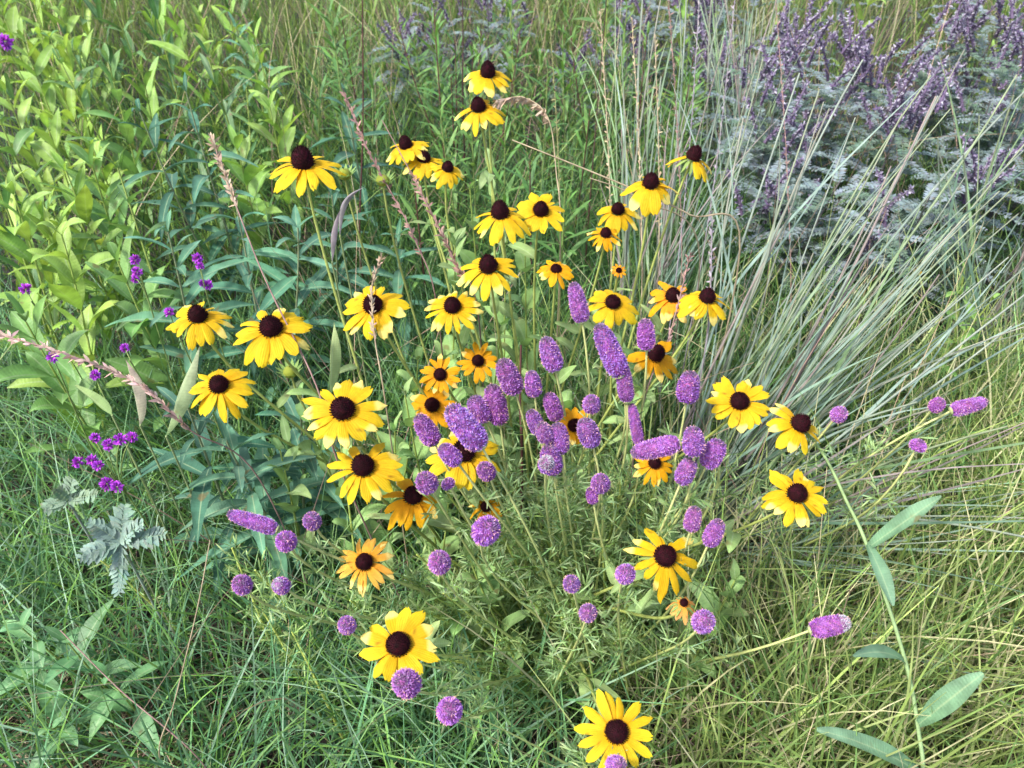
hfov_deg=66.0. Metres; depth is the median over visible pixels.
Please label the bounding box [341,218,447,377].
toothed leaf plant
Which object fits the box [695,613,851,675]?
purple prairie clover
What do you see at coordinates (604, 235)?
black eyed susan
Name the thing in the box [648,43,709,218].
narrow leaved plant
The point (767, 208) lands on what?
leadplant
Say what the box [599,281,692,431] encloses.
black eyed susan
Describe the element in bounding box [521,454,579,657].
purple prairie clover
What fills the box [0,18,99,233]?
broad leaved plant
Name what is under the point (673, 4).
leadplant
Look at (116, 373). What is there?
grass stalk
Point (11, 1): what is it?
broad leaved plant
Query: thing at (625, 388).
purple prairie clover
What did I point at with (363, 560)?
black eyed susan
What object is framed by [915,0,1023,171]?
leadplant
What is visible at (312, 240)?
toothed leaf plant
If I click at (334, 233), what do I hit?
folded leaf
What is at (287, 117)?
broad leaved plant
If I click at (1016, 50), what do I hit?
leadplant
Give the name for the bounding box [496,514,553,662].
feathery shoot
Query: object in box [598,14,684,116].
leadplant
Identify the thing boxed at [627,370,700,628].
purple prairie clover
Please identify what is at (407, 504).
black eyed susan
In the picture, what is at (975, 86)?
leadplant
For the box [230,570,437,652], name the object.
purple prairie clover
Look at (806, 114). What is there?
leadplant
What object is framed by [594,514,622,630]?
feathery shoot
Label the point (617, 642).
feathery shoot
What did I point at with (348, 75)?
narrow leaved plant
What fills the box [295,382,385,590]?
leafy shoot
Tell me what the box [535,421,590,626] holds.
purple prairie clover
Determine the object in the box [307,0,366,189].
narrow leaved plant
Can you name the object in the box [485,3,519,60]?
narrow leaved plant
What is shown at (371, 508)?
leafy shoot
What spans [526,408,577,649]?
purple prairie clover
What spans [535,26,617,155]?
leadplant
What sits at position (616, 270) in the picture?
black eyed susan
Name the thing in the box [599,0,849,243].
bunchgrass
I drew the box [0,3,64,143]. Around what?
broad leaved plant
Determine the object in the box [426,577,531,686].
feathery shoot
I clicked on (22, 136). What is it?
broad leaved plant
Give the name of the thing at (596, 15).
narrow leaved plant
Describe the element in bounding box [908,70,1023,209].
leadplant
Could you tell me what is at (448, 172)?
black eyed susan
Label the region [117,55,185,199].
broad leaved plant
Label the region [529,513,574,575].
feathery shoot
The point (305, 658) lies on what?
feathery shoot
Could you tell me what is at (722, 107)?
grass stalk
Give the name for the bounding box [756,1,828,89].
leadplant
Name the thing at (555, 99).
grass stalk
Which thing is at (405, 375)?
leafy shoot
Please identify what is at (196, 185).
toothed leaf plant
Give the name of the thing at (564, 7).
narrow leaved plant
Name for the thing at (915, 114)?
leadplant
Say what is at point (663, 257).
bunchgrass
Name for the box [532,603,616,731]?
purple prairie clover
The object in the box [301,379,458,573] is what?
black eyed susan
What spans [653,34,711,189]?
narrow leaved plant
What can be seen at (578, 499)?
feathery shoot
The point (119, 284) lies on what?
broad leaved plant
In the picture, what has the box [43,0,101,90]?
broad leaved plant
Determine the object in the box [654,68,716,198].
narrow leaved plant
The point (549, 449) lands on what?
purple prairie clover
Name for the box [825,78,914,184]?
leadplant
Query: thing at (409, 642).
black eyed susan
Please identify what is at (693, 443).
purple prairie clover
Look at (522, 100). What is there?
grass stalk
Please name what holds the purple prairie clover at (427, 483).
on the ground at (272, 234)
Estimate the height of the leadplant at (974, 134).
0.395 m
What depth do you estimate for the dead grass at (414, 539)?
1.25 m
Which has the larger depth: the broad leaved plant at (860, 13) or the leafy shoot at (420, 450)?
the broad leaved plant at (860, 13)
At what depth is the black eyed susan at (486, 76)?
1.08 m
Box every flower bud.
[275,359,420,536]
[333,164,452,508]
[369,169,467,505]
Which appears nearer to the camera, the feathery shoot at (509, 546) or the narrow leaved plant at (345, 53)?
the feathery shoot at (509, 546)
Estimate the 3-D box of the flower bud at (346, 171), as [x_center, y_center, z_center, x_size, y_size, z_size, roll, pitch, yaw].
[-0.166,-0.019,1.238,0.154,0.658,0.035,13,42,15]
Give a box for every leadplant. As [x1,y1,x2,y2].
[361,8,451,134]
[408,0,476,98]
[428,22,496,90]
[444,0,533,147]
[464,0,536,98]
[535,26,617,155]
[584,26,653,94]
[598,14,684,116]
[600,0,668,57]
[605,0,677,112]
[611,0,692,93]
[633,0,712,122]
[636,0,730,128]
[645,0,735,114]
[659,0,742,95]
[664,22,761,199]
[668,0,750,130]
[670,8,826,205]
[708,156,837,294]
[709,60,816,237]
[713,0,797,115]
[716,15,858,216]
[723,79,854,257]
[726,0,847,164]
[735,155,897,315]
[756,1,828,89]
[761,80,863,201]
[764,168,937,338]
[769,6,934,206]
[802,46,962,259]
[811,0,881,96]
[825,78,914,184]
[827,182,987,303]
[864,0,983,167]
[866,46,980,178]
[870,0,924,53]
[886,0,988,136]
[886,133,1023,302]
[897,45,1006,190]
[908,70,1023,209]
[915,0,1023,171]
[926,15,1023,214]
[929,97,1023,240]
[931,30,1023,146]
[937,31,1023,250]
[981,6,1023,107]
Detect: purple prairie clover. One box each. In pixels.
[226,509,499,632]
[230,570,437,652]
[271,576,486,648]
[275,530,482,648]
[301,511,530,657]
[337,613,549,689]
[390,648,556,711]
[413,412,530,564]
[415,470,537,667]
[426,674,525,746]
[427,550,572,698]
[437,443,579,633]
[441,477,533,602]
[443,402,592,696]
[467,394,544,575]
[471,514,611,691]
[476,461,547,592]
[478,383,524,601]
[495,357,560,599]
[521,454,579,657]
[523,393,610,596]
[524,370,586,600]
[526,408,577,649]
[532,322,643,575]
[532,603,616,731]
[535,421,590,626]
[539,336,593,560]
[539,392,585,559]
[539,443,592,605]
[542,421,603,626]
[549,403,656,631]
[554,567,616,709]
[558,724,627,767]
[566,282,609,576]
[567,473,619,592]
[575,417,622,652]
[581,364,635,579]
[585,486,640,644]
[589,318,671,593]
[594,438,726,587]
[594,505,702,632]
[594,609,715,691]
[597,425,723,602]
[598,435,753,668]
[598,563,652,718]
[604,456,697,637]
[614,518,725,663]
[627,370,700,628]
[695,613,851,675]
[717,406,848,565]
[776,396,988,545]
[777,438,927,567]
[791,396,945,543]
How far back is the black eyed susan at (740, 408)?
0.92 m
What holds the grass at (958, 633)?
on the ground at (272, 234)
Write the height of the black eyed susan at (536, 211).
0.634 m
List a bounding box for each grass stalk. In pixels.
[0,330,327,632]
[60,630,206,767]
[158,540,210,759]
[206,132,403,603]
[339,87,454,515]
[359,0,363,277]
[367,252,414,609]
[382,120,485,487]
[462,0,467,228]
[493,96,560,391]
[512,140,740,459]
[519,345,522,631]
[546,0,561,372]
[584,0,606,282]
[590,178,700,428]
[598,7,612,405]
[618,252,694,564]
[630,16,643,319]
[641,34,662,422]
[652,0,700,437]
[663,0,681,408]
[672,1,735,430]
[674,216,715,507]
[775,0,790,343]
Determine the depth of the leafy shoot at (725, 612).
1.03 m
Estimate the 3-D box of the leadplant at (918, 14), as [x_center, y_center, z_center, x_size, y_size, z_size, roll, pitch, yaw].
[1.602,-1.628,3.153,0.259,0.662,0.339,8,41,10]
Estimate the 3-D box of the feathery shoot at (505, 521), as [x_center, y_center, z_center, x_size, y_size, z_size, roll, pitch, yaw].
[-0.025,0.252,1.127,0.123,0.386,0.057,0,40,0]
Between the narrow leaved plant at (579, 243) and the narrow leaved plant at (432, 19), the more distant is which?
the narrow leaved plant at (432, 19)
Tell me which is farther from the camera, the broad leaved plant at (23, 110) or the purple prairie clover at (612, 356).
the broad leaved plant at (23, 110)
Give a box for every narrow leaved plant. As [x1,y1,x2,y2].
[288,48,341,246]
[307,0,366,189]
[309,6,374,207]
[318,0,374,128]
[320,50,358,147]
[326,15,388,201]
[337,54,396,251]
[352,0,385,69]
[383,5,461,199]
[389,181,450,345]
[396,0,428,67]
[399,29,448,163]
[410,95,488,295]
[413,76,455,194]
[416,0,468,221]
[416,2,483,189]
[417,54,469,188]
[423,66,474,206]
[429,41,480,200]
[434,28,485,226]
[439,83,502,270]
[445,20,497,205]
[469,115,538,296]
[471,21,540,217]
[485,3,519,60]
[487,0,530,129]
[487,0,538,167]
[488,38,532,149]
[488,147,566,310]
[491,49,551,178]
[512,60,568,197]
[526,182,604,352]
[538,25,588,194]
[548,99,615,255]
[550,11,605,192]
[551,0,585,97]
[556,53,600,170]
[575,0,617,124]
[575,0,632,150]
[579,0,614,79]
[581,0,644,196]
[590,52,641,166]
[591,0,614,41]
[617,21,665,176]
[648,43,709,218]
[652,63,707,199]
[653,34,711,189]
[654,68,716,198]
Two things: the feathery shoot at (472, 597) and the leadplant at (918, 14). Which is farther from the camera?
the leadplant at (918, 14)
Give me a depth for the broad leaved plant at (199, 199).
1.63 m
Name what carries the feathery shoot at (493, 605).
on the ground at (272, 234)
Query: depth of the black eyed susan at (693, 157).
1.07 m
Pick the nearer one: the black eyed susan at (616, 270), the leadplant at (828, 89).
the black eyed susan at (616, 270)
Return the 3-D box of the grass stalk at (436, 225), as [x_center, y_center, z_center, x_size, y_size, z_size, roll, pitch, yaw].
[-0.117,-0.017,1.195,0.030,0.709,0.217,-26,47,-28]
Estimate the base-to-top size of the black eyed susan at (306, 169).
0.735 m
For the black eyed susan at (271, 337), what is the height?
0.608 m
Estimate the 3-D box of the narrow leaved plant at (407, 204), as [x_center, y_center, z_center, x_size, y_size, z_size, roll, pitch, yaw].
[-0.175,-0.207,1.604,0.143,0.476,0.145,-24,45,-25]
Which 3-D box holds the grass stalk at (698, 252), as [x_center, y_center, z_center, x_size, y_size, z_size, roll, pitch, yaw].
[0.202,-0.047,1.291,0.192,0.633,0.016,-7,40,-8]
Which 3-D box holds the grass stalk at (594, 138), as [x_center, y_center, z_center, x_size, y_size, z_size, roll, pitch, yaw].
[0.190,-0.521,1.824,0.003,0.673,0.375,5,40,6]
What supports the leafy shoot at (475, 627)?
on the ground at (272, 234)
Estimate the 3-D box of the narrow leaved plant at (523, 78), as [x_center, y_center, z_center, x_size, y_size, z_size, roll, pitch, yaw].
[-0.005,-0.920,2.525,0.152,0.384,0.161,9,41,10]
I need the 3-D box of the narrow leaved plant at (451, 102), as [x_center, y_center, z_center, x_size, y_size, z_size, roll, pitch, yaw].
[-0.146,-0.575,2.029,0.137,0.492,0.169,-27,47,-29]
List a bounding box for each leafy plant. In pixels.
[0,607,93,694]
[29,669,132,767]
[43,598,141,720]
[80,660,180,767]
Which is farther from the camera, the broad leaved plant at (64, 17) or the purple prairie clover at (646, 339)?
the broad leaved plant at (64, 17)
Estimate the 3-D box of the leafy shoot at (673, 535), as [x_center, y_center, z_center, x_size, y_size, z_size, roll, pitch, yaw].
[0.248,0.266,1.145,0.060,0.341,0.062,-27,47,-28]
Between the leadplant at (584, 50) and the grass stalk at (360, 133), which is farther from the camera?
the leadplant at (584, 50)
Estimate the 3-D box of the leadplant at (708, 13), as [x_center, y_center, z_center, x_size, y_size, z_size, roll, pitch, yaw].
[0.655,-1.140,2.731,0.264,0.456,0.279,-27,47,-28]
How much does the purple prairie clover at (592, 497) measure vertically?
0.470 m
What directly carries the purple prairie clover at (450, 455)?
on the ground at (272, 234)
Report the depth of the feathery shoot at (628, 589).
0.99 m
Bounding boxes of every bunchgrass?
[508,49,1023,757]
[540,0,831,389]
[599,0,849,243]
[834,57,1023,426]
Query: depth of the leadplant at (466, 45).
2.79 m
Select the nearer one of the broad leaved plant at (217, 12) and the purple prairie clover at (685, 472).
the purple prairie clover at (685, 472)
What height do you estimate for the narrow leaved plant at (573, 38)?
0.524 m
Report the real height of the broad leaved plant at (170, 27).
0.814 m
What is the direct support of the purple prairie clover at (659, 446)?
on the ground at (272, 234)
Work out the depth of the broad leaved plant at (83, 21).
2.55 m
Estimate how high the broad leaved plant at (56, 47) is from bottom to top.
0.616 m
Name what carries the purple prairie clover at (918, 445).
on the ground at (272, 234)
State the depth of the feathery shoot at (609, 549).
0.98 m
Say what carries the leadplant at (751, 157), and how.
on the ground at (272, 234)
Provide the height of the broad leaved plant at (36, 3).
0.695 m
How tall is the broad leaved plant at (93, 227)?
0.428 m
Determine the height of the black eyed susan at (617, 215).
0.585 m
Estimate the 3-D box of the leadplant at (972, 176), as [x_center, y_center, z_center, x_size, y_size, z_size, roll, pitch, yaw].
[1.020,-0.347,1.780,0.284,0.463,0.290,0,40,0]
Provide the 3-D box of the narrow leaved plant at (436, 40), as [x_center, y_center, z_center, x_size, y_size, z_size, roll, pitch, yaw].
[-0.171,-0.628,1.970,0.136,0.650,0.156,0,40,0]
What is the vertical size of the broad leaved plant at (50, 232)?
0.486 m
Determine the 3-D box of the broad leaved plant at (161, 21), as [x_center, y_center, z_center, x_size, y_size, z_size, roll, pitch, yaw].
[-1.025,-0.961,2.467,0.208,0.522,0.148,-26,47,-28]
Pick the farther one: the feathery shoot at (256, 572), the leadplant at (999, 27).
the leadplant at (999, 27)
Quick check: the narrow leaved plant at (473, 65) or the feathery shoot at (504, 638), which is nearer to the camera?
the feathery shoot at (504, 638)
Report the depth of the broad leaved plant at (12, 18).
2.12 m
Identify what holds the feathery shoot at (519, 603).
on the ground at (272, 234)
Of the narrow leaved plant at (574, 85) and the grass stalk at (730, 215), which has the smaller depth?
the grass stalk at (730, 215)
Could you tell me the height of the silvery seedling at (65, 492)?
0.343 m
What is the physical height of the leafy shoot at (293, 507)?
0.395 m
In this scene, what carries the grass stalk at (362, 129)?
on the ground at (272, 234)
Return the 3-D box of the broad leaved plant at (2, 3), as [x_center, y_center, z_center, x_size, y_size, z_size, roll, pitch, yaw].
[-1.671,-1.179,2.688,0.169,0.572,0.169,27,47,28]
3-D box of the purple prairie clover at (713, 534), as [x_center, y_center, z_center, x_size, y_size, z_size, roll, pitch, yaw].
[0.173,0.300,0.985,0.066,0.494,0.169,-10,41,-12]
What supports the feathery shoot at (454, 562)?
on the ground at (272, 234)
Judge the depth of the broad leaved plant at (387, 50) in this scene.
2.62 m
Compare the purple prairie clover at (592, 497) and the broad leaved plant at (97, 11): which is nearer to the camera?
the purple prairie clover at (592, 497)
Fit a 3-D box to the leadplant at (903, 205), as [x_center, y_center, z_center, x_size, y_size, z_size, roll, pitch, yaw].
[0.857,-0.276,1.756,0.308,0.385,0.310,0,40,0]
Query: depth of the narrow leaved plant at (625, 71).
2.17 m
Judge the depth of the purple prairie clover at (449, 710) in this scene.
0.80 m
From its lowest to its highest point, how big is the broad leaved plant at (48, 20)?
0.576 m
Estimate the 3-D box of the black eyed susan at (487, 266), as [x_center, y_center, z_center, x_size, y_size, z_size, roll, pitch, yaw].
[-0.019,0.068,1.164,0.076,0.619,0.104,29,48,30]
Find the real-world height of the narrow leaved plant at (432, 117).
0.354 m
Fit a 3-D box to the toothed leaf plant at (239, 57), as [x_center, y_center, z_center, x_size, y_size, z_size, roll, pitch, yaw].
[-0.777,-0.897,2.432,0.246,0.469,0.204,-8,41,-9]
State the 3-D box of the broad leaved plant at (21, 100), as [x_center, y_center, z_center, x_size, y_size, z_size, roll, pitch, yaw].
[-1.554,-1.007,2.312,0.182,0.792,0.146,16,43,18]
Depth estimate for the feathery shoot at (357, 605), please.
1.02 m
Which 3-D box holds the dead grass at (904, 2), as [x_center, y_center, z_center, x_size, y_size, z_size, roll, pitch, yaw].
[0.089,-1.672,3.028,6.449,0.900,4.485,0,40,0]
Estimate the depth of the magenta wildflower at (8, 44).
1.91 m
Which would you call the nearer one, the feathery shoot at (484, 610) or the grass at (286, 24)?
the feathery shoot at (484, 610)
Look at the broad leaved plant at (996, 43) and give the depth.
2.73 m
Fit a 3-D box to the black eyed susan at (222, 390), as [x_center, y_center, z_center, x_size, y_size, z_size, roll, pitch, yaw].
[-0.283,0.139,1.147,0.085,0.534,0.284,24,45,26]
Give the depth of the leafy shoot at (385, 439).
1.05 m
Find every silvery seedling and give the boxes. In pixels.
[40,476,138,620]
[75,503,191,673]
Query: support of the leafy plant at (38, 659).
on the ground at (272, 234)
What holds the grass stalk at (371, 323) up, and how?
on the ground at (272, 234)
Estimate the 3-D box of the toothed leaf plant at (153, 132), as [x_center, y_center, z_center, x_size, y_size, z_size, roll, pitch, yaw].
[-0.639,-0.284,1.602,0.243,0.598,0.236,33,50,33]
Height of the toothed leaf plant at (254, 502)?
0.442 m
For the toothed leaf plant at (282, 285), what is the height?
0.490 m
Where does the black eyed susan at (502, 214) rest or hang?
on the ground at (272, 234)
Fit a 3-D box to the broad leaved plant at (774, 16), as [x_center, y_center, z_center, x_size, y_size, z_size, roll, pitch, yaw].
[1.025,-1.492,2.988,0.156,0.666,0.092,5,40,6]
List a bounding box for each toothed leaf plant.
[104,210,270,428]
[114,98,255,358]
[128,380,320,593]
[159,72,303,321]
[176,408,349,617]
[184,178,329,434]
[212,387,363,627]
[218,10,300,142]
[233,205,354,434]
[291,186,383,365]
[309,83,421,263]
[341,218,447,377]
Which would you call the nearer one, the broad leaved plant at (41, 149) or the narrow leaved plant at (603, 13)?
the broad leaved plant at (41, 149)
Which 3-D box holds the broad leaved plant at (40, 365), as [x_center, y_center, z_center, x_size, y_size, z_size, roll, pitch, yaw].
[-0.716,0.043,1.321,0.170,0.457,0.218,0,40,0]
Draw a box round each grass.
[0,0,1023,135]
[0,0,1023,283]
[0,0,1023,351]
[0,156,1023,767]
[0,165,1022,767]
[0,200,773,767]
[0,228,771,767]
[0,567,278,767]
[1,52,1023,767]
[1,699,1011,767]
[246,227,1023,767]
[340,191,1023,767]
[503,480,900,767]
[588,128,1023,461]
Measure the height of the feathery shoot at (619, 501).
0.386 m
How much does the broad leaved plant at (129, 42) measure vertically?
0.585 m
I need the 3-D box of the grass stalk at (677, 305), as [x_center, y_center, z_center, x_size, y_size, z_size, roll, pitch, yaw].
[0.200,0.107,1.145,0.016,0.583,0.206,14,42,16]
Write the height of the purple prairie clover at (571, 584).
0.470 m
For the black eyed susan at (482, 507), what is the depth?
0.89 m
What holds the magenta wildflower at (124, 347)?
on the ground at (272, 234)
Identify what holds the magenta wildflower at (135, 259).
on the ground at (272, 234)
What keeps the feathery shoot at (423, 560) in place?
on the ground at (272, 234)
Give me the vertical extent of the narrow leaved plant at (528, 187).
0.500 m
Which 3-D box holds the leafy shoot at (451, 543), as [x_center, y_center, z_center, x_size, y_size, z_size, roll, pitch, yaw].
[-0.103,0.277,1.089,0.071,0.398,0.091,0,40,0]
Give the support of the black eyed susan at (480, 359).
on the ground at (272, 234)
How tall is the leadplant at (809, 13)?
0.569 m
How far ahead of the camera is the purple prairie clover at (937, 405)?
0.96 m
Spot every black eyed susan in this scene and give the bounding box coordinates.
[165,301,423,547]
[188,369,412,540]
[233,308,459,551]
[269,145,411,572]
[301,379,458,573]
[327,442,482,605]
[337,538,429,605]
[342,285,510,540]
[359,607,468,681]
[382,478,470,536]
[386,135,484,485]
[402,150,540,545]
[410,385,524,531]
[419,354,537,525]
[424,291,514,517]
[425,432,511,569]
[429,160,524,501]
[454,96,542,528]
[456,253,539,489]
[456,342,510,545]
[463,60,511,514]
[468,500,510,562]
[474,199,532,547]
[508,193,564,457]
[528,260,573,519]
[532,528,697,645]
[537,227,621,484]
[546,341,677,553]
[548,287,729,535]
[555,407,589,543]
[557,587,694,624]
[566,376,769,544]
[569,202,640,505]
[574,646,652,767]
[577,289,638,518]
[579,172,678,472]
[592,264,633,520]
[596,145,711,470]
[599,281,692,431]
[600,455,672,578]
[667,469,828,552]
[766,403,984,767]
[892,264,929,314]
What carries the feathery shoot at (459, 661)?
on the ground at (272, 234)
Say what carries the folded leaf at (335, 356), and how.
on the ground at (272, 234)
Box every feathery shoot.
[87,554,216,669]
[215,531,293,694]
[244,546,331,666]
[245,593,322,715]
[276,615,352,762]
[333,587,389,632]
[381,555,506,663]
[389,586,488,648]
[398,535,493,633]
[407,588,504,660]
[409,584,506,659]
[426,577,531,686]
[434,640,547,699]
[437,474,515,587]
[445,569,530,668]
[446,545,506,607]
[446,580,537,652]
[455,558,538,650]
[456,573,542,671]
[463,525,538,643]
[465,479,526,595]
[471,659,533,694]
[472,549,548,659]
[487,620,554,670]
[495,520,537,590]
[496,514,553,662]
[501,503,557,625]
[517,580,571,657]
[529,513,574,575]
[544,541,586,644]
[546,655,586,691]
[547,599,594,666]
[555,576,592,653]
[558,478,594,589]
[560,499,596,587]
[574,574,606,670]
[584,520,620,625]
[592,491,629,627]
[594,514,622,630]
[595,455,642,603]
[596,620,631,660]
[601,594,650,661]
[605,562,651,669]
[611,633,680,688]
[615,581,647,631]
[617,474,670,564]
[630,516,655,594]
[639,654,701,688]
[651,511,726,612]
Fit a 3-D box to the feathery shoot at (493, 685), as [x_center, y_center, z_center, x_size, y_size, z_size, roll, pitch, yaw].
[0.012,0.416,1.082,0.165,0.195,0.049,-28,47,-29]
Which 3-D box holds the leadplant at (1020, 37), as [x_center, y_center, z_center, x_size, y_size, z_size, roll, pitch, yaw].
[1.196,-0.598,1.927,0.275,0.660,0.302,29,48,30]
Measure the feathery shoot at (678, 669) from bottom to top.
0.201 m
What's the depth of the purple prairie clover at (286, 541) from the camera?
0.86 m
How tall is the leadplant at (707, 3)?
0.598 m
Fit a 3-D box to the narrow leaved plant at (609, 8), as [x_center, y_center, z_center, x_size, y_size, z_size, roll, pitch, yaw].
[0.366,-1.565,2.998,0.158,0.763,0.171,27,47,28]
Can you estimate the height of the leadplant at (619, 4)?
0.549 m
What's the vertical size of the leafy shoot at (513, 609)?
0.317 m
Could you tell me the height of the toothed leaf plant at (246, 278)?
0.515 m
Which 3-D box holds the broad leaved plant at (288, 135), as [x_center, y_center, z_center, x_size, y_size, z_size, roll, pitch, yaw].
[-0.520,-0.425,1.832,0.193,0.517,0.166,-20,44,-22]
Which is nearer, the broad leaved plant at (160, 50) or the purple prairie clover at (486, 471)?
the purple prairie clover at (486, 471)
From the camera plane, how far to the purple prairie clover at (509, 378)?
0.89 m
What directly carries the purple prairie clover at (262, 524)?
on the ground at (272, 234)
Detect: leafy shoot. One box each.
[263,437,315,566]
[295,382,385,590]
[325,436,385,675]
[353,410,409,583]
[372,347,435,531]
[398,377,460,580]
[422,470,462,678]
[431,329,459,523]
[433,601,511,702]
[434,231,471,438]
[457,537,568,761]
[459,179,497,381]
[469,322,519,512]
[482,279,529,489]
[501,541,562,651]
[506,226,540,437]
[538,363,614,483]
[600,348,651,482]
[644,558,748,744]
[663,481,702,625]
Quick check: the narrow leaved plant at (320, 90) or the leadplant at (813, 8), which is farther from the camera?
the leadplant at (813, 8)
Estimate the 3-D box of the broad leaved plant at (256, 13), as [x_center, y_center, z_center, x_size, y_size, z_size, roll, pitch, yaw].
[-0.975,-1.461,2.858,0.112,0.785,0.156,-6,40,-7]
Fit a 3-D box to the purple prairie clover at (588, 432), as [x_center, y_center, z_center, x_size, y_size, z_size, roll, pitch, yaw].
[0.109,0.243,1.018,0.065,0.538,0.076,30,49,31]
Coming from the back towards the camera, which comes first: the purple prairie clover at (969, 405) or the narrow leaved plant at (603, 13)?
the narrow leaved plant at (603, 13)
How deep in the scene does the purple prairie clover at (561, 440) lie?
0.89 m
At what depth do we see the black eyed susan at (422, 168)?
1.12 m
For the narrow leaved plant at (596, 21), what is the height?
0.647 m
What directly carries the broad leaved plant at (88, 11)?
on the ground at (272, 234)
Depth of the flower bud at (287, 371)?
0.98 m
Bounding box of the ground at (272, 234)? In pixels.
[0,0,1023,767]
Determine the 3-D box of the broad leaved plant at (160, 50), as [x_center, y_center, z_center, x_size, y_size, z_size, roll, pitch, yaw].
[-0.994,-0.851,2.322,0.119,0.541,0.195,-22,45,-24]
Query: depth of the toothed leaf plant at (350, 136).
1.79 m
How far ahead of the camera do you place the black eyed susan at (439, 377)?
0.95 m
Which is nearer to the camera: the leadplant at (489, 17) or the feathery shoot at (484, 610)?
the feathery shoot at (484, 610)
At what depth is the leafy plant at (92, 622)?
1.02 m
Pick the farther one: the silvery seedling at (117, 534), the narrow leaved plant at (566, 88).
the narrow leaved plant at (566, 88)
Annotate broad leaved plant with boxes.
[0,0,43,79]
[0,0,65,108]
[0,0,83,164]
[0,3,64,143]
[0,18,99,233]
[0,26,29,124]
[0,55,54,175]
[0,75,86,242]
[0,116,95,314]
[0,167,73,349]
[0,169,129,354]
[0,175,65,352]
[0,180,67,400]
[0,292,153,496]
[1,0,60,180]
[4,0,88,175]
[7,0,36,57]
[7,217,166,492]
[8,200,144,358]
[23,0,85,108]
[28,1,57,66]
[29,105,120,341]
[34,0,98,143]
[37,33,123,237]
[38,70,120,213]
[38,149,148,375]
[39,30,167,249]
[41,6,145,182]
[42,209,168,370]
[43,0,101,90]
[53,0,93,70]
[58,24,144,184]
[58,142,154,336]
[67,0,122,106]
[70,137,159,275]
[72,0,117,109]
[73,0,106,94]
[80,43,163,261]
[83,0,137,125]
[85,0,175,173]
[85,221,249,437]
[101,0,196,176]
[101,148,219,432]
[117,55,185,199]
[131,0,204,170]
[140,0,213,147]
[141,6,196,144]
[146,3,261,183]
[150,0,181,65]
[154,155,244,345]
[161,136,248,299]
[189,1,252,134]
[191,33,279,247]
[202,123,291,309]
[207,0,251,119]
[212,0,250,87]
[218,0,270,112]
[225,33,292,171]
[226,74,277,225]
[238,0,268,62]
[238,17,316,232]
[238,88,340,270]
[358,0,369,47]
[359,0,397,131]
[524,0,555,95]
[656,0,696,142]
[756,0,792,41]
[830,0,885,91]
[874,293,999,418]
[935,261,977,423]
[951,0,1022,141]
[980,0,1020,93]
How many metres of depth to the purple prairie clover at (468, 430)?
0.81 m
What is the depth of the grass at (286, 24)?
3.01 m
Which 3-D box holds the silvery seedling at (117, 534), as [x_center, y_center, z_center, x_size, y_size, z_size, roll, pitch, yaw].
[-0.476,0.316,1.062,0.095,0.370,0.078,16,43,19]
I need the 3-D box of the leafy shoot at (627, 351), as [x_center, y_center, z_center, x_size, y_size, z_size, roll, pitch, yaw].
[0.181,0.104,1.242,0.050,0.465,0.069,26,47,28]
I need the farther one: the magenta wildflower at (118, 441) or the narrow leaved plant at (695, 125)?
the narrow leaved plant at (695, 125)
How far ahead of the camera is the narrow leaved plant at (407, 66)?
2.13 m
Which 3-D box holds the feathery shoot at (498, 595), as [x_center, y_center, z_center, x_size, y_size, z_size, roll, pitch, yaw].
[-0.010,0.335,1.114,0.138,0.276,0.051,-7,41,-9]
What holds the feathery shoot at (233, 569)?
on the ground at (272, 234)
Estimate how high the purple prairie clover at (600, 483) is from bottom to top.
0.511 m
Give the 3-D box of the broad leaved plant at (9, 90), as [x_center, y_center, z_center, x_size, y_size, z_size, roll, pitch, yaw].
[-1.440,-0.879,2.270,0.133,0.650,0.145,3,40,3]
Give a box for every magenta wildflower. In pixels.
[0,33,59,154]
[18,283,122,457]
[45,352,116,502]
[72,431,196,617]
[90,369,178,563]
[119,343,209,522]
[129,254,202,462]
[163,307,230,461]
[192,252,244,429]
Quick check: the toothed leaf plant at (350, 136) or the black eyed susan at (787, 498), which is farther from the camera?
the toothed leaf plant at (350, 136)
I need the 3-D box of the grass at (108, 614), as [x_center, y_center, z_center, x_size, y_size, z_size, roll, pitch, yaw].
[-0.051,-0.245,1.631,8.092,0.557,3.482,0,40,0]
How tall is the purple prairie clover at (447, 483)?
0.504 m
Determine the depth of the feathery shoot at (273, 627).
1.02 m
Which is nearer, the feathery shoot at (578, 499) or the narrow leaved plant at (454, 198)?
the feathery shoot at (578, 499)
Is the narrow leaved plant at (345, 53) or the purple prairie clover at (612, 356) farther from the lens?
the narrow leaved plant at (345, 53)
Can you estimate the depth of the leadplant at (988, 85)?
2.27 m
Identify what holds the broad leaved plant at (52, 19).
on the ground at (272, 234)
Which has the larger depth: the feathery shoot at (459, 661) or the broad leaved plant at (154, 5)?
the broad leaved plant at (154, 5)
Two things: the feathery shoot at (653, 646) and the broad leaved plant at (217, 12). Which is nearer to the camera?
the feathery shoot at (653, 646)
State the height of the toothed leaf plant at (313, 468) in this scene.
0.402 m
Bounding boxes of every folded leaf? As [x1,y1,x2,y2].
[75,385,200,612]
[126,359,222,624]
[165,346,240,623]
[329,324,370,589]
[331,209,367,451]
[339,188,375,438]
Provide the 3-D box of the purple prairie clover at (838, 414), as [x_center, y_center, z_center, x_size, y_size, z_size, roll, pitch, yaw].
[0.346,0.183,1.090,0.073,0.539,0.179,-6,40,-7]
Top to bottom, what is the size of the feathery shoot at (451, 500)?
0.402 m

